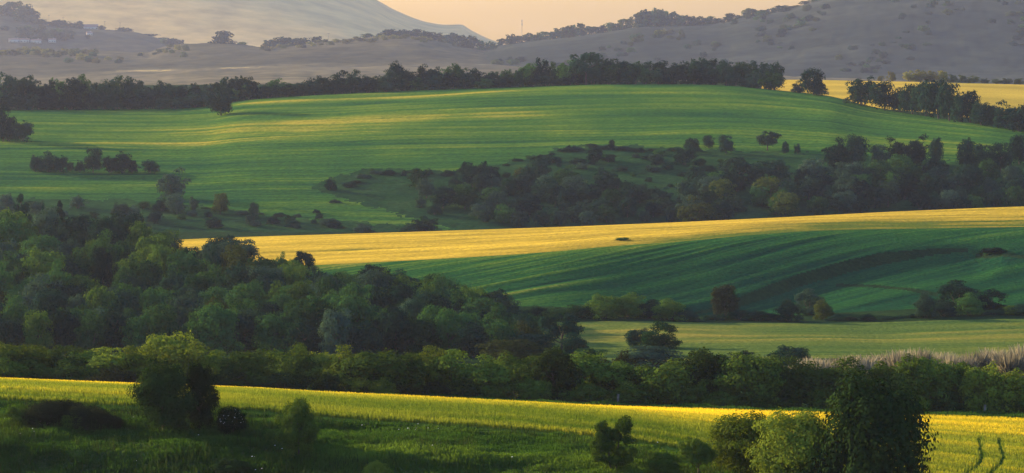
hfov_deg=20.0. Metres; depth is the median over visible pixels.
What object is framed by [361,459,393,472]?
shrub
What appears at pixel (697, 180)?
shrub
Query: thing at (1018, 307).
shrub
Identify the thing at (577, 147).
shrub
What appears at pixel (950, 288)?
shrub
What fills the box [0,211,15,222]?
woodland tree
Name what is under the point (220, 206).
scrub tree
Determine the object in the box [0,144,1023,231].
gully ground
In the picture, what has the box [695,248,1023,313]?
terrace bank
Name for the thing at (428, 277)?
woodland tree
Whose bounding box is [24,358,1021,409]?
valley floor
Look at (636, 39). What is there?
hillside tree
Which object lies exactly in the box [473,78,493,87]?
ridge shrub
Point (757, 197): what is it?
scrub tree
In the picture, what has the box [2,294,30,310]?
woodland tree
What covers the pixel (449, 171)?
shrub
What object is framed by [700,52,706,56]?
hillside tree
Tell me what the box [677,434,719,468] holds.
bush
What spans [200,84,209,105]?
ridge tree
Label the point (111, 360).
hedgerow tree
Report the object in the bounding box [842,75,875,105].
ridge shrub
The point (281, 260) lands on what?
woodland tree
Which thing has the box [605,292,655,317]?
shrub
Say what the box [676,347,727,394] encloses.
hedgerow tree
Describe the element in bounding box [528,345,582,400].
hedgerow tree
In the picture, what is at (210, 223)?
shrub
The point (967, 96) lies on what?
ridge tree
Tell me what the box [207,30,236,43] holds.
hill tree
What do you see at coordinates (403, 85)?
ridge shrub
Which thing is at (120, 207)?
shrub
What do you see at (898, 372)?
hedgerow tree
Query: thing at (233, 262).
woodland tree
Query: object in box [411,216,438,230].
shrub
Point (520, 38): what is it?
hill tree
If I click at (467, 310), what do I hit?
woodland tree
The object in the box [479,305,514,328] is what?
woodland tree
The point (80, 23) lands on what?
hill tree
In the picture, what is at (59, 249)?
woodland tree
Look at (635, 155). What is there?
shrub
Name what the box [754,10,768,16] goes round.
hillside tree
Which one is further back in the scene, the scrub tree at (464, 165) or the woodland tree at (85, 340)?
the scrub tree at (464, 165)
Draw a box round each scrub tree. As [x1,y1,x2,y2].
[87,211,99,217]
[136,201,150,209]
[153,166,191,199]
[165,192,188,214]
[176,214,186,218]
[187,210,197,216]
[189,195,198,209]
[203,211,212,216]
[210,192,229,213]
[247,202,259,217]
[248,219,261,225]
[284,215,295,221]
[318,218,340,226]
[406,168,428,187]
[415,177,435,198]
[429,186,455,207]
[445,184,459,197]
[446,186,479,208]
[458,161,473,176]
[459,164,486,187]
[475,339,547,360]
[476,205,492,221]
[478,161,488,174]
[480,187,499,204]
[483,173,502,190]
[485,190,508,211]
[486,166,502,179]
[493,203,515,222]
[499,197,521,215]
[501,172,510,176]
[509,211,530,226]
[512,167,524,182]
[516,165,540,186]
[529,157,552,178]
[529,177,558,200]
[532,206,552,225]
[534,174,554,184]
[537,311,584,353]
[549,164,579,186]
[552,209,567,225]
[560,174,587,193]
[560,331,589,354]
[564,201,584,221]
[569,178,592,196]
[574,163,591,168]
[578,211,598,225]
[586,146,602,162]
[588,197,614,217]
[591,165,617,189]
[596,204,619,222]
[600,188,621,212]
[601,154,616,161]
[608,139,615,149]
[644,202,661,217]
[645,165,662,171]
[646,194,676,213]
[647,153,663,160]
[650,186,673,200]
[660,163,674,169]
[662,205,676,222]
[674,180,699,203]
[675,193,702,217]
[676,194,719,221]
[679,190,699,203]
[683,138,700,153]
[683,165,707,185]
[694,158,706,165]
[697,176,721,193]
[700,186,718,204]
[702,134,714,147]
[708,178,737,199]
[710,284,741,318]
[711,195,740,219]
[717,134,735,153]
[717,157,737,174]
[718,171,742,191]
[726,158,755,184]
[747,160,779,183]
[749,186,772,206]
[752,176,788,197]
[756,131,781,150]
[762,156,794,181]
[765,189,793,205]
[770,191,799,216]
[778,180,806,201]
[781,141,789,153]
[793,143,800,153]
[797,159,813,174]
[801,158,832,179]
[809,196,831,214]
[820,183,851,204]
[821,137,849,169]
[829,184,859,211]
[830,161,854,177]
[832,174,864,201]
[833,165,863,179]
[835,170,855,188]
[842,133,870,165]
[844,161,864,170]
[850,174,871,184]
[850,178,871,200]
[867,159,892,185]
[869,144,890,164]
[880,160,916,183]
[880,171,904,189]
[882,135,910,162]
[887,153,915,169]
[888,172,919,199]
[903,133,930,165]
[920,158,949,180]
[926,137,945,166]
[939,189,958,208]
[955,137,974,165]
[969,143,997,171]
[977,158,1000,180]
[988,142,1015,171]
[999,165,1023,185]
[1001,178,1023,204]
[1001,186,1023,206]
[1008,133,1023,164]
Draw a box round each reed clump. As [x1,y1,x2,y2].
[796,356,825,363]
[804,358,840,369]
[829,354,872,367]
[839,355,882,373]
[865,353,893,366]
[884,349,912,368]
[891,348,935,360]
[912,347,934,368]
[932,351,955,369]
[939,353,964,368]
[954,354,980,369]
[960,349,992,376]
[979,347,1013,370]
[990,350,1023,380]
[1008,342,1023,377]
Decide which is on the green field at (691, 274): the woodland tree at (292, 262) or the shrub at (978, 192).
the woodland tree at (292, 262)
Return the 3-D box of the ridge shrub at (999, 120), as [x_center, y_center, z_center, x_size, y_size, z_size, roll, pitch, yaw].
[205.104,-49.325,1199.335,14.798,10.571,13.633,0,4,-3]
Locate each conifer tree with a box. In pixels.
[12,193,32,224]
[54,200,64,222]
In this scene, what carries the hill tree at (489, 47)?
on the rolling hill at (206, 63)
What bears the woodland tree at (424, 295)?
on the forest floor at (472, 361)
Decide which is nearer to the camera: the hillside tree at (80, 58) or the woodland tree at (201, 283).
the woodland tree at (201, 283)
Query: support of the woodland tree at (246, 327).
on the forest floor at (472, 361)
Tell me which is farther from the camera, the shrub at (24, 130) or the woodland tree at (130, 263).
the shrub at (24, 130)
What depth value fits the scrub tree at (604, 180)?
1072.07 m
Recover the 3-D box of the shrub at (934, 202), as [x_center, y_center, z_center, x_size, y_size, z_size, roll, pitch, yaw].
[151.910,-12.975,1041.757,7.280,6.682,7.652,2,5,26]
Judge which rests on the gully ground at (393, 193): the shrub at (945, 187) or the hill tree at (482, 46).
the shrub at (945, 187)
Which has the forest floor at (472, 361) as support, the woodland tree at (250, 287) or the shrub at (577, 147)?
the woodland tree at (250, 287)
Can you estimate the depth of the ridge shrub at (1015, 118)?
1185.54 m
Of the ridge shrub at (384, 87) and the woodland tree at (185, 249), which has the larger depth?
the ridge shrub at (384, 87)
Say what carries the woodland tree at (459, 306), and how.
on the forest floor at (472, 361)
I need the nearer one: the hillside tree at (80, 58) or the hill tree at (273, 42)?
the hillside tree at (80, 58)
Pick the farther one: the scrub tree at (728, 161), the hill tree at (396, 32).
the hill tree at (396, 32)
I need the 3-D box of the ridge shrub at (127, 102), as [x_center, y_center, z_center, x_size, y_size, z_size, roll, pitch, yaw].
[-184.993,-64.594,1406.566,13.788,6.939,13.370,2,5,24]
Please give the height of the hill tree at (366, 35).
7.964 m
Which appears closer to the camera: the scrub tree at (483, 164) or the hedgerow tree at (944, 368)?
the hedgerow tree at (944, 368)
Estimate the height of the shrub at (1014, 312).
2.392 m
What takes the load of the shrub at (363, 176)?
on the gully ground at (393, 193)
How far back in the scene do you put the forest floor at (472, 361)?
556.50 m
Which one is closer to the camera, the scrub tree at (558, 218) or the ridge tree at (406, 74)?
the scrub tree at (558, 218)
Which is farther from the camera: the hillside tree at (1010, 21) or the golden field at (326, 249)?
the hillside tree at (1010, 21)
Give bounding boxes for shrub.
[0,95,25,109]
[0,124,18,140]
[0,192,14,207]
[0,357,30,378]
[0,403,39,427]
[7,50,18,55]
[12,120,36,141]
[17,399,63,429]
[26,363,57,379]
[28,200,46,213]
[29,155,41,171]
[33,49,40,54]
[36,151,57,171]
[37,98,53,109]
[48,397,84,425]
[49,98,63,109]
[49,359,89,380]
[52,155,68,172]
[56,92,84,109]
[59,411,83,429]
[60,403,113,431]
[65,161,74,171]
[68,195,89,209]
[75,160,84,171]
[76,92,98,109]
[80,376,102,381]
[91,368,139,382]
[94,409,124,429]
[95,90,109,109]
[101,156,118,172]
[106,90,123,109]
[106,151,133,173]
[110,202,130,216]
[119,96,143,109]
[126,205,140,216]
[127,158,137,172]
[136,159,159,172]
[138,91,153,108]
[147,211,164,223]
[151,197,168,210]
[154,97,167,108]
[160,97,190,109]
[181,91,205,107]
[200,91,231,104]
[203,217,223,227]
[206,365,248,386]
[210,404,249,433]
[210,458,252,472]
[230,88,244,101]
[234,210,249,213]
[238,79,260,99]
[244,214,254,224]
[244,372,276,387]
[256,85,283,98]
[264,372,305,389]
[266,216,279,223]
[272,212,284,216]
[277,85,296,96]
[284,218,300,226]
[291,84,312,95]
[306,371,348,391]
[309,84,331,94]
[315,213,326,218]
[323,82,345,94]
[324,177,336,190]
[328,199,341,202]
[329,221,345,228]
[339,377,370,392]
[342,182,357,187]
[343,77,362,93]
[352,223,375,232]
[355,174,370,177]
[356,77,379,92]
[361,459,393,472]
[365,376,400,394]
[369,170,381,173]
[376,81,399,91]
[379,170,394,174]
[392,77,412,90]
[392,380,424,394]
[394,223,421,231]
[406,77,429,90]
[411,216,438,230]
[414,196,426,207]
[420,75,449,89]
[420,382,455,395]
[426,203,442,214]
[441,72,461,89]
[441,170,457,175]
[446,377,484,396]
[447,175,461,187]
[456,73,476,88]
[459,182,470,193]
[468,202,489,216]
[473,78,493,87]
[479,186,487,201]
[483,385,514,398]
[490,77,513,87]
[510,375,553,399]
[512,68,529,86]
[520,75,542,86]
[527,305,551,317]
[528,156,551,163]
[534,75,561,85]
[537,306,570,319]
[543,154,563,162]
[553,387,581,401]
[555,75,570,84]
[560,146,580,150]
[561,71,584,84]
[564,303,596,318]
[566,347,607,361]
[569,157,588,163]
[571,146,584,150]
[572,384,608,401]
[580,292,623,319]
[582,66,604,84]
[587,143,599,147]
[598,67,620,84]
[601,344,687,367]
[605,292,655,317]
[606,381,653,403]
[610,177,621,189]
[612,165,627,170]
[615,237,629,240]
[618,71,637,83]
[623,327,647,347]
[631,153,640,157]
[633,148,646,152]
[634,298,663,317]
[636,66,650,83]
[637,211,651,220]
[638,320,682,348]
[642,451,683,472]
[646,67,670,83]
[647,186,660,199]
[650,159,666,164]
[650,298,688,320]
[651,387,676,404]
[662,65,685,83]
[670,307,701,321]
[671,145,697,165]
[676,382,710,404]
[686,66,711,84]
[689,175,703,191]
[700,65,722,84]
[700,165,716,170]
[700,390,741,405]
[701,314,729,320]
[708,171,722,180]
[715,67,742,85]
[726,309,751,320]
[727,350,761,363]
[732,384,774,407]
[738,77,749,86]
[741,310,772,321]
[745,69,769,87]
[757,71,785,90]
[763,312,780,320]
[764,173,775,184]
[764,344,810,363]
[768,196,781,213]
[768,391,803,407]
[773,298,805,321]
[790,80,806,92]
[794,167,811,184]
[794,288,825,314]
[802,389,837,408]
[806,196,821,211]
[812,85,828,95]
[812,299,835,319]
[824,315,845,321]
[841,316,858,320]
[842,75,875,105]
[852,195,869,212]
[856,313,877,320]
[878,316,898,319]
[886,71,895,80]
[886,87,915,112]
[891,315,909,318]
[903,70,917,81]
[907,314,925,317]
[909,189,931,208]
[911,69,927,81]
[912,290,939,317]
[924,70,937,81]
[928,191,944,208]
[929,301,956,315]
[930,389,973,411]
[933,183,954,196]
[933,279,980,308]
[935,70,947,81]
[946,74,958,82]
[950,92,970,121]
[950,195,972,208]
[954,292,986,314]
[957,75,966,82]
[965,194,984,208]
[966,76,978,82]
[968,99,992,125]
[969,186,988,202]
[975,288,1007,309]
[977,247,1007,253]
[979,78,989,83]
[981,393,1016,412]
[985,190,1006,206]
[991,79,1002,83]
[992,104,1019,127]
[999,78,1012,83]
[1000,176,1019,191]
[1004,305,1019,314]
[1005,109,1023,131]
[1012,303,1023,314]
[1014,78,1023,84]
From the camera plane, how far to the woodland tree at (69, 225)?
772.43 m
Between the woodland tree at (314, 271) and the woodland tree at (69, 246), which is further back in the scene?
the woodland tree at (69, 246)
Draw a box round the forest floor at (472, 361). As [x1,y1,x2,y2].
[14,306,534,364]
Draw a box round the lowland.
[36,79,1023,85]
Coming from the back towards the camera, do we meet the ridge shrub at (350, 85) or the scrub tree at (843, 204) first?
the ridge shrub at (350, 85)
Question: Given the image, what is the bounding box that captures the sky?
[378,0,809,43]
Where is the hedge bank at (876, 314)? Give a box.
[527,305,1023,322]
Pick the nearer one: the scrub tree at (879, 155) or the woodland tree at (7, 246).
the woodland tree at (7, 246)
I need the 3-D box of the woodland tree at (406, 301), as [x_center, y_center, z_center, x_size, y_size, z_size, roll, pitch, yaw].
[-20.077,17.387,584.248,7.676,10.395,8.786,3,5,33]
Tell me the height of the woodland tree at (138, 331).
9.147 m
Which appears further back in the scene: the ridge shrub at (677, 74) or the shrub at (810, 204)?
the ridge shrub at (677, 74)
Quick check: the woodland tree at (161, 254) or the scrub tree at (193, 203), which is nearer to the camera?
the woodland tree at (161, 254)
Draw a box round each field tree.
[0,104,19,141]
[82,147,103,172]
[203,85,234,115]
[273,396,321,460]
[589,414,637,469]
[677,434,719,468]
[704,410,796,472]
[745,406,833,472]
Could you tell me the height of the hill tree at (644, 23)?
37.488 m
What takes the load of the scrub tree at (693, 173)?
on the gully ground at (393, 193)
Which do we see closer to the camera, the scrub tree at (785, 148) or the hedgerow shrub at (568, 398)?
the hedgerow shrub at (568, 398)
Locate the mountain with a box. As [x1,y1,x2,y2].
[0,0,504,47]
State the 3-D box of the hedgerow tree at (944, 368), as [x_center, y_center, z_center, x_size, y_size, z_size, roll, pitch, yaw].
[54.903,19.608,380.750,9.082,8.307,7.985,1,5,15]
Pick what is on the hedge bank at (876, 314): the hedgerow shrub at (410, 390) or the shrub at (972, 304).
the shrub at (972, 304)
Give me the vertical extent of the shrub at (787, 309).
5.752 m
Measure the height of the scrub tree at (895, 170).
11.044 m
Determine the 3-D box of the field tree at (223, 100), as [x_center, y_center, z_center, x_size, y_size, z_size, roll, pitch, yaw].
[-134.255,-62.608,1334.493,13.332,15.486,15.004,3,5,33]
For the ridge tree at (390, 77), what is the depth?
1429.40 m
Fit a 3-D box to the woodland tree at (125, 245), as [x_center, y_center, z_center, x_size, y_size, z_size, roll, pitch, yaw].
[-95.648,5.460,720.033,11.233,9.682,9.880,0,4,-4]
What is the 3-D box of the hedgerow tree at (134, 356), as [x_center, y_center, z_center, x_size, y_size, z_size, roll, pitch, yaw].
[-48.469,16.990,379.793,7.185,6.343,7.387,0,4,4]
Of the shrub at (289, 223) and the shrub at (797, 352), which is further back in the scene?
the shrub at (289, 223)
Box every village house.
[8,38,19,42]
[20,38,29,42]
[30,38,40,42]
[48,38,55,42]
[82,24,97,28]
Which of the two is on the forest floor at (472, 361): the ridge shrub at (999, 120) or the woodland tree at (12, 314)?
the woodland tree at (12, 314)
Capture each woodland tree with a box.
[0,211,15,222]
[0,216,37,256]
[0,238,18,267]
[0,261,14,303]
[0,286,10,304]
[0,301,6,312]
[0,302,35,346]
[0,318,26,347]
[1,207,30,224]
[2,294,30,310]
[4,278,35,300]
[13,220,39,247]
[14,233,62,274]
[15,251,46,285]
[18,269,64,307]
[20,244,66,284]
[21,309,55,348]
[29,287,70,312]
[31,204,59,234]
[31,295,58,349]
[36,258,72,285]
[39,246,68,267]
[45,306,82,356]
[46,280,88,310]
[53,214,94,241]
[54,306,96,349]
[56,238,88,257]
[60,258,92,284]
[64,274,105,294]
[66,228,90,257]
[66,293,87,311]
[71,228,125,282]
[73,310,108,355]
[76,285,118,311]
[79,217,133,244]
[81,299,133,355]
[82,239,112,256]
[85,244,117,290]
[93,306,118,342]
[108,209,150,248]
[110,287,144,317]
[112,240,141,262]
[112,251,140,281]
[112,266,139,286]
[113,271,156,293]
[116,282,143,303]
[118,313,158,353]
[119,307,143,344]
[124,221,154,261]
[131,259,164,293]
[135,233,179,262]
[137,287,177,310]
[140,302,177,329]
[146,243,172,279]
[147,304,190,351]
[148,288,174,304]
[152,229,183,250]
[155,264,187,294]
[163,249,209,286]
[165,247,201,280]
[166,236,183,254]
[176,304,203,327]
[176,312,209,356]
[181,273,215,299]
[182,246,201,257]
[186,302,246,354]
[195,286,230,310]
[196,241,229,276]
[200,243,226,273]
[202,234,240,248]
[204,295,230,339]
[204,299,226,351]
[215,254,257,286]
[217,261,262,289]
[220,244,248,265]
[223,238,265,261]
[223,281,269,309]
[225,287,265,311]
[225,308,261,354]
[234,279,267,308]
[234,298,258,314]
[245,265,286,286]
[247,258,280,269]
[251,312,294,355]
[252,269,287,293]
[252,311,285,353]
[254,301,283,334]
[261,280,289,304]
[264,292,293,311]
[268,285,292,294]
[272,252,288,269]
[275,258,313,277]
[277,296,309,347]
[278,316,324,355]
[279,305,307,343]
[281,265,313,289]
[286,281,316,302]
[294,251,314,269]
[302,296,336,342]
[304,265,339,283]
[307,294,342,318]
[308,283,321,298]
[311,273,338,294]
[315,275,338,297]
[316,307,354,355]
[328,288,346,296]
[329,291,381,352]
[331,272,345,283]
[336,271,358,278]
[337,275,361,291]
[339,281,371,300]
[340,281,363,295]
[346,319,385,354]
[353,268,397,293]
[355,263,390,278]
[358,297,378,322]
[362,285,392,316]
[380,282,423,305]
[382,269,410,289]
[393,268,419,283]
[394,297,407,308]
[398,297,412,314]
[401,317,446,355]
[403,293,427,319]
[408,277,433,288]
[415,287,452,305]
[417,303,446,348]
[418,283,442,296]
[419,272,449,297]
[419,273,445,282]
[422,293,453,311]
[430,274,459,288]
[433,306,463,355]
[436,309,485,352]
[445,284,464,302]
[449,288,470,309]
[452,298,464,311]
[452,306,480,317]
[452,320,494,357]
[456,286,484,299]
[461,285,485,296]
[462,294,516,320]
[476,288,519,308]
[477,306,502,321]
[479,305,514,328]
[481,317,519,352]
[485,298,512,316]
[505,300,530,322]
[510,313,547,335]
[510,320,544,335]
[513,314,532,327]
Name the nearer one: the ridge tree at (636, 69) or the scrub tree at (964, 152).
the scrub tree at (964, 152)
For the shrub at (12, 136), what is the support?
on the hillside field at (271, 156)
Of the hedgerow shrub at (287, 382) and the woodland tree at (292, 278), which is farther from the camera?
the woodland tree at (292, 278)
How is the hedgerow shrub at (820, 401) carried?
on the verge
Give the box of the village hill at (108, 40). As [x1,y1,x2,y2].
[0,14,166,51]
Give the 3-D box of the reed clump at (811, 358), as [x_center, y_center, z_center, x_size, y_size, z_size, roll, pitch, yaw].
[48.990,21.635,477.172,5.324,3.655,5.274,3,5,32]
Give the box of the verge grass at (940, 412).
[76,380,1023,418]
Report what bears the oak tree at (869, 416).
on the meadow
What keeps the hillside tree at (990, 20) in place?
on the wooded hill at (969, 41)
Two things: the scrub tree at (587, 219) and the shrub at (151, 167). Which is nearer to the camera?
the scrub tree at (587, 219)
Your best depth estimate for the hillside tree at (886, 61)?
3854.75 m
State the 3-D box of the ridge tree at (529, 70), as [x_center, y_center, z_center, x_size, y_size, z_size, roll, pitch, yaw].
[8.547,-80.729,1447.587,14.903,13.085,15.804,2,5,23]
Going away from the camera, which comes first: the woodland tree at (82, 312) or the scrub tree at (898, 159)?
the woodland tree at (82, 312)
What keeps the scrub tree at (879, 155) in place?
on the gully ground at (393, 193)
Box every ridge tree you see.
[0,71,20,107]
[10,78,24,108]
[16,73,37,109]
[23,79,53,108]
[41,80,62,108]
[50,77,68,108]
[61,77,87,108]
[78,74,92,108]
[82,82,100,108]
[95,78,120,108]
[112,75,129,108]
[118,76,144,108]
[153,80,172,99]
[161,84,182,107]
[173,84,191,107]
[188,83,201,106]
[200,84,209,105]
[206,82,222,94]
[218,76,230,90]
[226,75,242,99]
[235,76,257,98]
[241,81,265,98]
[266,78,289,96]
[292,81,311,95]
[304,78,315,94]
[314,75,330,94]
[328,70,355,93]
[329,79,338,93]
[343,69,365,92]
[358,76,377,91]
[369,75,383,91]
[377,69,396,84]
[386,60,406,90]
[392,70,421,90]
[416,63,427,89]
[424,66,442,87]
[445,63,460,88]
[456,67,475,88]
[465,68,481,83]
[485,71,501,87]
[499,73,520,86]
[500,69,512,86]
[518,62,540,81]
[531,57,551,85]
[547,61,555,84]
[555,60,577,84]
[591,57,622,83]
[607,58,634,82]
[624,61,643,83]
[641,61,659,83]
[650,60,668,83]
[667,62,687,82]
[678,61,689,80]
[687,58,701,83]
[691,56,709,83]
[707,58,723,83]
[712,60,739,84]
[732,62,756,85]
[750,60,769,87]
[765,62,784,89]
[799,67,825,94]
[867,80,900,110]
[898,83,924,113]
[909,79,936,115]
[924,78,947,118]
[934,81,960,120]
[960,90,981,122]
[978,100,1007,125]
[1016,103,1023,128]
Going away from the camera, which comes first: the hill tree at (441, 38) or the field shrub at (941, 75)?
the field shrub at (941, 75)
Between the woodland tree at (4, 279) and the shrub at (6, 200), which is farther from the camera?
the shrub at (6, 200)
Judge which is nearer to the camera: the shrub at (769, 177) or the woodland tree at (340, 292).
the woodland tree at (340, 292)
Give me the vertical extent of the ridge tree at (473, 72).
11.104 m
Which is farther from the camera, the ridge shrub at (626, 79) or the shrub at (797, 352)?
the ridge shrub at (626, 79)
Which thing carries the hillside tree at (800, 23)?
on the wooded hill at (969, 41)
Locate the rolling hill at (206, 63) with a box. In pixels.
[0,35,902,84]
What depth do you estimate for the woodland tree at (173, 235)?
753.76 m
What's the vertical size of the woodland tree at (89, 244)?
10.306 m
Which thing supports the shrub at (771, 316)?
on the hedge bank at (876, 314)
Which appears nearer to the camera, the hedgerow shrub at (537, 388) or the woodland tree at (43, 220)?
the hedgerow shrub at (537, 388)
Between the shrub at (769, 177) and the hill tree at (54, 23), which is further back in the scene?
the hill tree at (54, 23)
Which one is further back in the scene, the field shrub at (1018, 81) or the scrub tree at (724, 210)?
the field shrub at (1018, 81)
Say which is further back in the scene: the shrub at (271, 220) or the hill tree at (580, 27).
the hill tree at (580, 27)
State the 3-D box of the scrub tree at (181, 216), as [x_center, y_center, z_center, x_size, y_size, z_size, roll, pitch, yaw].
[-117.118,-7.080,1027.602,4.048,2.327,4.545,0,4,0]
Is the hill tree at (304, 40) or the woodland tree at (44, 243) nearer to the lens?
the woodland tree at (44, 243)
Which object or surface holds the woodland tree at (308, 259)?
on the green field at (691, 274)
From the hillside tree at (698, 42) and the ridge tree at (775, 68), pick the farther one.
the hillside tree at (698, 42)
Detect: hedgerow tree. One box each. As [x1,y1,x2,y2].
[0,342,18,364]
[1,342,44,378]
[12,344,67,378]
[43,345,90,378]
[55,349,109,378]
[82,347,137,377]
[113,344,163,376]
[138,330,193,361]
[155,339,221,379]
[198,349,236,380]
[220,348,281,386]
[257,349,309,389]
[276,342,320,389]
[303,351,342,388]
[317,344,373,389]
[333,350,411,391]
[378,348,431,393]
[412,345,458,393]
[424,349,480,393]
[457,353,535,398]
[493,350,548,398]
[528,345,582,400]
[551,350,616,400]
[586,360,640,399]
[599,350,640,395]
[601,365,659,402]
[633,356,715,404]
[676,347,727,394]
[696,355,746,404]
[711,352,787,407]
[761,355,815,406]
[780,361,842,406]
[809,355,875,406]
[864,358,896,390]
[881,353,931,408]
[896,355,960,406]
[931,361,978,409]
[957,361,1006,411]
[976,367,1023,412]
[1008,383,1023,412]
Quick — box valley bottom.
[152,232,390,239]
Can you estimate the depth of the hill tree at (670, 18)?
4657.01 m
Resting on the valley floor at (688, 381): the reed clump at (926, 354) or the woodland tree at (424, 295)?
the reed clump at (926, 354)
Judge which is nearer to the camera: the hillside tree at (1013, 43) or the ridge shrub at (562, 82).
the ridge shrub at (562, 82)
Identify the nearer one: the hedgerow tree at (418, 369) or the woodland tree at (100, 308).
the hedgerow tree at (418, 369)
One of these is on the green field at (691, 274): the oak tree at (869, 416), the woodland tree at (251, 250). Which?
the woodland tree at (251, 250)
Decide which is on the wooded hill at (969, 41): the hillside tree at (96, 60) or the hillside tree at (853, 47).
the hillside tree at (853, 47)
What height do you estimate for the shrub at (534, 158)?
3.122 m
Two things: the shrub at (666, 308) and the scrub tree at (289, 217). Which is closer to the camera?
the shrub at (666, 308)
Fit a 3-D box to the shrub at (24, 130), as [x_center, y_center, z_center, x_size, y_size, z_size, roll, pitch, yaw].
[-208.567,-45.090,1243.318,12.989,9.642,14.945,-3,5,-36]
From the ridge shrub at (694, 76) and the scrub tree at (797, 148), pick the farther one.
the ridge shrub at (694, 76)
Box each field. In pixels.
[0,84,1023,229]
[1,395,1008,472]
[9,227,1023,316]
[179,206,1023,264]
[536,319,1023,362]
[762,80,1023,117]
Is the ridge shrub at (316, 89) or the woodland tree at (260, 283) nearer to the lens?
the woodland tree at (260, 283)
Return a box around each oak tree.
[127,356,198,435]
[182,359,221,428]
[567,52,603,84]
[800,368,941,472]
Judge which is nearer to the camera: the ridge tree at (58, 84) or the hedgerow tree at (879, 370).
the hedgerow tree at (879, 370)
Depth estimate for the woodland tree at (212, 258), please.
684.80 m
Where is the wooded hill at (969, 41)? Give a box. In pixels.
[483,0,1023,83]
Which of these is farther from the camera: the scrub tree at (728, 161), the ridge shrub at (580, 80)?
the ridge shrub at (580, 80)
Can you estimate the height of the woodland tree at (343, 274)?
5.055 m
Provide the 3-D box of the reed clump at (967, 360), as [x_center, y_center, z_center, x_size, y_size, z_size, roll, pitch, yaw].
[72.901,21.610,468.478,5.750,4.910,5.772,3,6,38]
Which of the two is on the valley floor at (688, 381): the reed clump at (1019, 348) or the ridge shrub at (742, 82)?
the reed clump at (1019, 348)
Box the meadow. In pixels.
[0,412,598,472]
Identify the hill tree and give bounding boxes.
[0,5,11,14]
[2,0,22,16]
[13,4,36,22]
[26,8,42,24]
[48,20,64,26]
[56,19,71,27]
[65,23,76,28]
[74,21,83,28]
[96,25,105,29]
[115,27,124,31]
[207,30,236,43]
[263,39,273,46]
[267,37,285,47]
[278,36,292,45]
[287,38,302,44]
[299,37,307,43]
[308,36,322,42]
[361,33,374,37]
[380,29,398,35]
[389,31,399,35]
[398,29,407,34]
[410,29,424,35]
[418,31,433,37]
[431,32,441,40]
[438,35,446,42]
[442,32,458,43]
[452,33,470,46]
[463,35,480,48]
[476,40,487,50]
[485,41,497,49]
[495,38,505,45]
[505,34,517,44]
[515,36,524,41]
[522,33,532,41]
[529,34,540,40]
[536,31,548,39]
[545,31,559,39]
[553,27,562,37]
[558,25,575,37]
[567,24,580,36]
[577,22,586,35]
[583,26,594,34]
[589,26,598,33]
[596,25,607,32]
[603,22,615,31]
[611,23,619,30]
[616,18,634,29]
[628,13,641,27]
[634,9,655,27]
[643,11,660,26]
[650,7,668,26]
[663,11,680,25]
[672,15,689,25]
[682,15,700,25]
[695,16,707,24]
[704,16,720,24]
[719,13,738,22]
[740,8,756,17]
[778,5,792,11]
[798,1,810,4]
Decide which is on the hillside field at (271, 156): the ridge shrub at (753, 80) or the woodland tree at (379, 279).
the ridge shrub at (753, 80)
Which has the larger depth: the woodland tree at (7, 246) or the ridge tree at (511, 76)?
the ridge tree at (511, 76)
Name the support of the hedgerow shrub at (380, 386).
on the verge
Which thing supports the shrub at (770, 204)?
on the gully ground at (393, 193)
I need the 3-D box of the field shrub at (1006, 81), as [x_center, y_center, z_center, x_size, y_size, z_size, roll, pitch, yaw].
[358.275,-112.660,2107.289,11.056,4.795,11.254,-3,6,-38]
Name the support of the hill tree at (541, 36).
on the wooded hill at (969, 41)
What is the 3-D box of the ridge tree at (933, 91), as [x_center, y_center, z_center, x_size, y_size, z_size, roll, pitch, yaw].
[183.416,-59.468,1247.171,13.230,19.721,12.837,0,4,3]
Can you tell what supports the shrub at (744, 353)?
on the valley floor at (688, 381)
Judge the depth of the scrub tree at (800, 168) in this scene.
1084.50 m
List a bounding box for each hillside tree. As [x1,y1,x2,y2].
[15,33,31,39]
[54,32,68,40]
[62,29,75,34]
[63,57,74,62]
[64,32,73,38]
[68,50,76,55]
[76,54,85,60]
[91,58,100,62]
[160,39,167,44]
[168,39,177,44]
[174,44,181,49]
[179,52,188,57]
[182,45,189,50]
[490,59,503,64]
[508,59,519,64]
[518,56,527,61]
[598,46,605,50]
[615,52,624,56]
[626,47,636,51]
[632,37,639,41]
[654,30,662,34]
[692,40,701,44]
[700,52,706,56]
[730,19,737,24]
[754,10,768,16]
[754,26,764,30]
[776,32,784,36]
[777,28,786,33]
[786,13,793,18]
[796,20,807,26]
[802,5,810,10]
[805,15,813,20]
[821,3,829,8]
[834,55,842,59]
[847,45,857,49]
[859,68,868,72]
[871,49,879,53]
[879,54,887,58]
[881,59,891,63]
[904,43,915,49]
[917,25,929,31]
[925,3,935,7]
[943,8,953,14]
[944,1,954,5]
[985,18,996,22]
[1006,19,1015,24]
[1007,41,1018,45]
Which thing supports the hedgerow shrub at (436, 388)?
on the verge
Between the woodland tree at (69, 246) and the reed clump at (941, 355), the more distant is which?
the woodland tree at (69, 246)

